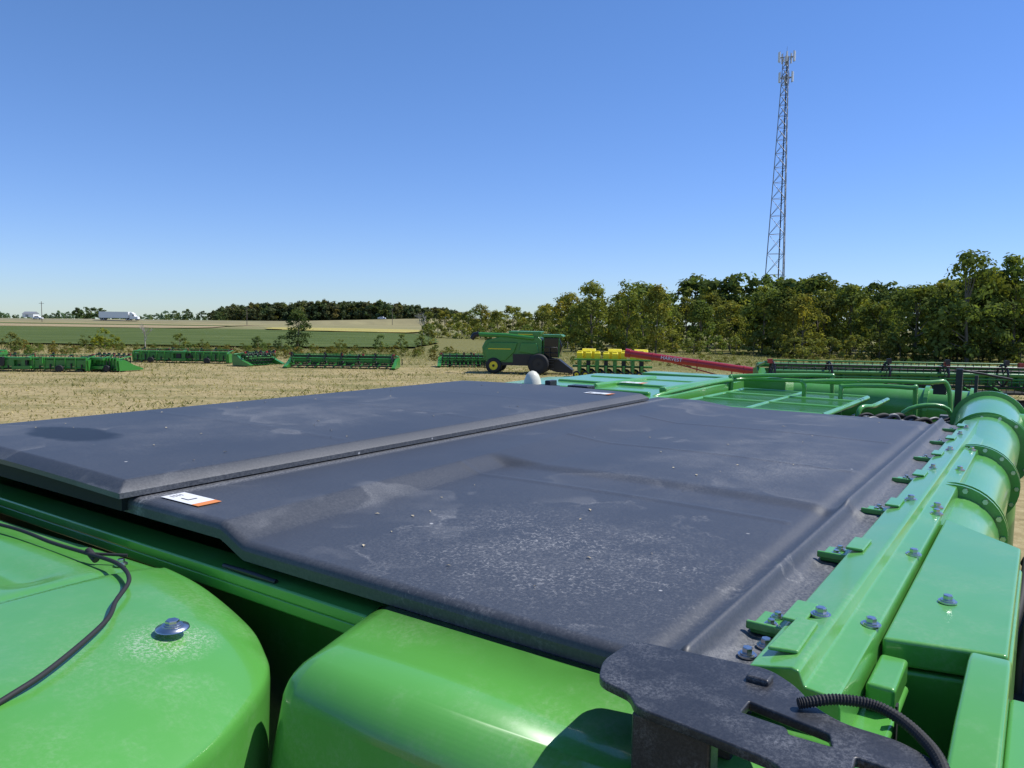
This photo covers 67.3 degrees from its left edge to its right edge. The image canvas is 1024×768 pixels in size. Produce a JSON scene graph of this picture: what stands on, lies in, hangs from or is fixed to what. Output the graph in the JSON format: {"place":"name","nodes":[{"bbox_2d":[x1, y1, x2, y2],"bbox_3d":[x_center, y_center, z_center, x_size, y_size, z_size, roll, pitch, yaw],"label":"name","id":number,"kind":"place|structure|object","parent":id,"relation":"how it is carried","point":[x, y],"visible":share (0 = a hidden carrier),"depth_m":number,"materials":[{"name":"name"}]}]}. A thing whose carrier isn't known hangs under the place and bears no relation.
{"place":"outdoors","nodes":[
{"label":"outdoors","id":0,"kind":"place"},
{"bbox_2d":[0,321,223,327],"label":"stubble field","id":1,"kind":"structure","parent":0,"point":[90,325],"depth_m":265.65,"materials":[{"name":"beige plant"}]},
{"bbox_2d":[0,322,231,325],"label":"green field","id":2,"kind":"structure","parent":0,"point":[115,324],"depth_m":290.87,"materials":[{"name":"green plant"}]},
{"bbox_2d":[56,319,372,320],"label":"highway","id":3,"kind":"structure","parent":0,"point":[151,320],"depth_m":380.99,"materials":[{"name":"grey asphalt"}]},
{"bbox_2d":[99,311,139,319],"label":"semi truck","id":4,"kind":"object","parent":3,"relation":"on","point":[126,315],"visible":1,"depth_m":371.50,"materials":[{"name":"white paint"}]},
{"bbox_2d":[0,326,437,346],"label":"soybean field","id":5,"kind":"structure","parent":0,"point":[157,336],"depth_m":150.81,"materials":[{"name":"green plant"}]},
{"bbox_2d":[0,319,556,325],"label":"embankment","id":6,"kind":"structure","parent":0,"point":[376,322],"depth_m":394.98,"materials":[{"name":"green plant"}]},
{"bbox_2d":[266,327,420,331],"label":"crop field","id":7,"kind":"structure","parent":0,"point":[357,329],"depth_m":240.07,"materials":[{"name":"beige plant"}]},
{"bbox_2d":[0,318,1023,569],"bbox_3d":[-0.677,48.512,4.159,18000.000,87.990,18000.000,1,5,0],"label":"ground","id":8,"kind":"structure","parent":0,"point":[446,342],"depth_m":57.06,"materials":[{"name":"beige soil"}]},
{"bbox_2d":[0,350,7,356],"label":"harvester header","id":9,"kind":"object","parent":8,"relation":"on","point":[4,352],"visible":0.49,"depth_m":70.59,"materials":[{"name":"green metal"}]},
{"bbox_2d":[0,332,23,348],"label":"bush","id":10,"kind":"object","parent":8,"relation":"on","point":[12,335],"visible":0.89,"depth_m":94.75,"materials":[{"name":"green plant"}]},
{"bbox_2d":[22,311,38,316],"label":"farm building","id":11,"kind":"structure","parent":8,"relation":"on","point":[28,314],"depth_m":634.04,"materials":[{"name":"white paint"}]},
{"bbox_2d":[0,352,95,371],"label":"harvester header","id":12,"kind":"object","parent":8,"relation":"on","point":[56,364],"visible":0.98,"depth_m":60.26,"materials":[{"name":"green metal"}]},
{"bbox_2d":[78,335,92,346],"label":"bush","id":13,"kind":"object","parent":8,"relation":"on","point":[85,341],"visible":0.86,"depth_m":103.83,"materials":[{"name":"green plant"}]},
{"bbox_2d":[90,328,121,348],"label":"bush","id":14,"kind":"object","parent":8,"relation":"on","point":[94,340],"visible":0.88,"depth_m":99.79,"materials":[{"name":"green plant"}]},
{"bbox_2d":[82,352,142,371],"bbox_3d":[-32.618,-1.790,62.237,4.110,1.426,3.000,2,5,17],"label":"harvester header","id":15,"kind":"object","parent":8,"relation":"on","point":[107,363],"visible":0.84,"depth_m":61.05,"materials":[{"name":"green metal"}]},
{"bbox_2d":[139,325,151,345],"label":"dead tree","id":16,"kind":"object","parent":8,"relation":"on","point":[144,333],"visible":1,"depth_m":102.86,"materials":[{"name":"grey wood"}]},
{"bbox_2d":[173,333,189,347],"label":"bush","id":17,"kind":"object","parent":8,"relation":"on","point":[177,336],"visible":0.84,"depth_m":104.11,"materials":[{"name":"green plant"}]},
{"bbox_2d":[132,347,233,363],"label":"harvester header","id":18,"kind":"object","parent":8,"relation":"on","point":[205,356],"visible":0.98,"depth_m":73.06,"materials":[{"name":"green metal"}]},
{"bbox_2d":[196,339,208,346],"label":"bush","id":19,"kind":"object","parent":8,"relation":"on","point":[201,340],"visible":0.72,"depth_m":105.89,"materials":[{"name":"green plant"}]},
{"bbox_2d":[0,298,459,320],"bbox_3d":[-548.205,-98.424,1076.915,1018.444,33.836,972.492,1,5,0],"label":"woodland","id":20,"kind":"object","parent":8,"relation":"on","point":[317,310],"visible":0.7,"depth_m":685.02,"materials":[{"name":"green plant"}]},
{"bbox_2d":[232,350,284,365],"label":"harvester header","id":21,"kind":"object","parent":8,"relation":"on","point":[256,357],"visible":1,"depth_m":70.69,"materials":[{"name":"green metal"}]},
{"bbox_2d":[251,336,265,348],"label":"bush","id":22,"kind":"object","parent":8,"relation":"on","point":[255,339],"visible":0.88,"depth_m":103.61,"materials":[{"name":"green plant"}]},
{"bbox_2d":[273,335,290,350],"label":"bush","id":23,"kind":"object","parent":8,"relation":"on","point":[279,344],"visible":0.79,"depth_m":99.78,"materials":[{"name":"green plant"}]},
{"bbox_2d":[283,309,312,347],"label":"deciduous tree","id":24,"kind":"object","parent":8,"relation":"on","point":[302,326],"visible":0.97,"depth_m":107.31,"materials":[{"name":"green plant"}]},
{"bbox_2d":[334,339,346,348],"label":"bush","id":25,"kind":"object","parent":8,"relation":"on","point":[337,345],"visible":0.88,"depth_m":107.80,"materials":[{"name":"green plant"}]},
{"bbox_2d":[283,352,402,368],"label":"harvester header","id":26,"kind":"object","parent":8,"relation":"on","point":[341,360],"visible":1,"depth_m":68.88,"materials":[{"name":"green metal"}]},
{"bbox_2d":[372,334,388,348],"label":"bush","id":27,"kind":"object","parent":8,"relation":"on","point":[380,342],"visible":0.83,"depth_m":109.87,"materials":[{"name":"green plant"}]},
{"bbox_2d":[392,333,407,348],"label":"bush","id":28,"kind":"object","parent":8,"relation":"on","point":[399,340],"visible":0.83,"depth_m":112.11,"materials":[{"name":"green plant"}]},
{"bbox_2d":[414,336,428,347],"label":"bush","id":29,"kind":"object","parent":8,"relation":"on","point":[421,339],"visible":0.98,"depth_m":117.93,"materials":[{"name":"green plant"}]},
{"bbox_2d":[415,315,427,334],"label":"dead tree","id":30,"kind":"object","parent":8,"relation":"on","point":[421,321],"visible":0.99,"depth_m":189.29,"materials":[{"name":"grey wood"}]},
{"bbox_2d":[421,329,436,344],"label":"bush","id":31,"kind":"object","parent":8,"relation":"on","point":[427,334],"visible":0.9,"depth_m":127.68,"materials":[{"name":"green plant"}]},
{"bbox_2d":[437,352,486,366],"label":"harvester header","id":32,"kind":"object","parent":8,"relation":"on","point":[463,359],"visible":0.89,"depth_m":72.74,"materials":[{"name":"green metal"}]},
{"bbox_2d":[419,297,587,345],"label":"woodland","id":33,"kind":"object","parent":8,"relation":"on","point":[542,313],"visible":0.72,"depth_m":176.53,"materials":[{"name":"green plant"}]},
{"bbox_2d":[0,369,1023,767],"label":"combine harvester","id":34,"kind":"object","parent":8,"relation":"on","point":[650,569],"visible":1,"depth_m":1.57,"materials":[{"name":"green plastic"}]},
{"bbox_2d":[0,340,1023,366],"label":"weeds","id":35,"kind":"object","parent":8,"relation":"on","point":[27,347],"visible":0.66,"depth_m":91.81,"materials":[{"name":"green plant"}]},
{"bbox_2d":[470,331,573,374],"bbox_3d":[0.900,-2.740,66.060,8.750,3.600,3.792,2,5,9],"label":"combine harvester","id":36,"kind":"object","parent":8,"relation":"on","point":[536,351],"visible":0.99,"depth_m":64.81,"materials":[{"name":"green metal"}]},
{"bbox_2d":[570,279,613,350],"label":"deciduous tree","id":37,"kind":"object","parent":8,"relation":"on","point":[591,303],"visible":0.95,"depth_m":110.68,"materials":[{"name":"green plant"}]},
{"bbox_2d":[572,348,651,375],"bbox_3d":[8.177,-1.710,62.838,6.400,2.300,4.466,1,5,7],"label":"row crop planter","id":38,"kind":"object","parent":8,"relation":"on","point":[588,355],"visible":0.66,"depth_m":61.28,"materials":[{"name":"yellow paint"}]},
{"bbox_2d":[608,279,645,349],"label":"deciduous tree","id":39,"kind":"object","parent":8,"relation":"on","point":[634,321],"visible":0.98,"depth_m":109.21,"materials":[{"name":"green plant"}]},
{"bbox_2d":[635,284,679,352],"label":"deciduous tree","id":40,"kind":"object","parent":8,"relation":"on","point":[654,342],"visible":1,"depth_m":106.57,"materials":[{"name":"green plant"}]},
{"bbox_2d":[544,273,813,355],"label":"woodland","id":41,"kind":"object","parent":8,"relation":"on","point":[698,333],"visible":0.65,"depth_m":117.41,"materials":[{"name":"green plant"}]},
{"bbox_2d":[624,348,753,373],"bbox_3d":[12.057,-0.067,39.223,12.521,3.168,2.816,4,6,29],"label":"grain auger","id":42,"kind":"object","parent":8,"relation":"on","point":[683,361],"visible":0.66,"depth_m":39.84,"materials":[{"name":"red paint"}]},
{"bbox_2d":[690,272,1023,363],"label":"woodland","id":43,"kind":"object","parent":8,"relation":"on","point":[884,322],"visible":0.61,"depth_m":104.56,"materials":[{"name":"green plant"}]},
{"bbox_2d":[753,358,1023,407],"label":"harvester header","id":44,"kind":"object","parent":8,"relation":"on","point":[944,370],"visible":0.53,"depth_m":30.99,"materials":[{"name":"green metal"}]},
{"bbox_2d":[914,280,964,359],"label":"deciduous tree","id":45,"kind":"object","parent":8,"relation":"on","point":[942,286],"visible":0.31,"depth_m":99.09,"materials":[{"name":"green plant"}]},
{"bbox_2d":[920,249,1023,362],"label":"deciduous tree","id":46,"kind":"object","parent":8,"relation":"on","point":[976,284],"visible":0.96,"depth_m":93.48,"materials":[{"name":"green plant"}]},
{"bbox_2d":[954,267,1023,360],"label":"deciduous tree","id":47,"kind":"object","parent":8,"relation":"on","point":[1005,319],"visible":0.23,"depth_m":97.44,"materials":[{"name":"green plant"}]},
{"bbox_2d":[971,252,1023,358],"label":"deciduous tree","id":48,"kind":"object","parent":8,"relation":"on","point":[1012,262],"visible":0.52,"depth_m":96.01,"materials":[{"name":"green plant"}]},
{"bbox_2d":[0,0,1023,328],"label":"sky","id":49,"kind":"structure","parent":0,"point":[157,156],"materials":[{"name":"blue"}]},
{"bbox_2d":[760,50,795,328],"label":"cell tower","id":50,"kind":"structure","parent":0,"point":[781,78],"depth_m":146.50,"materials":[{"name":"grey metal"}]}
]}

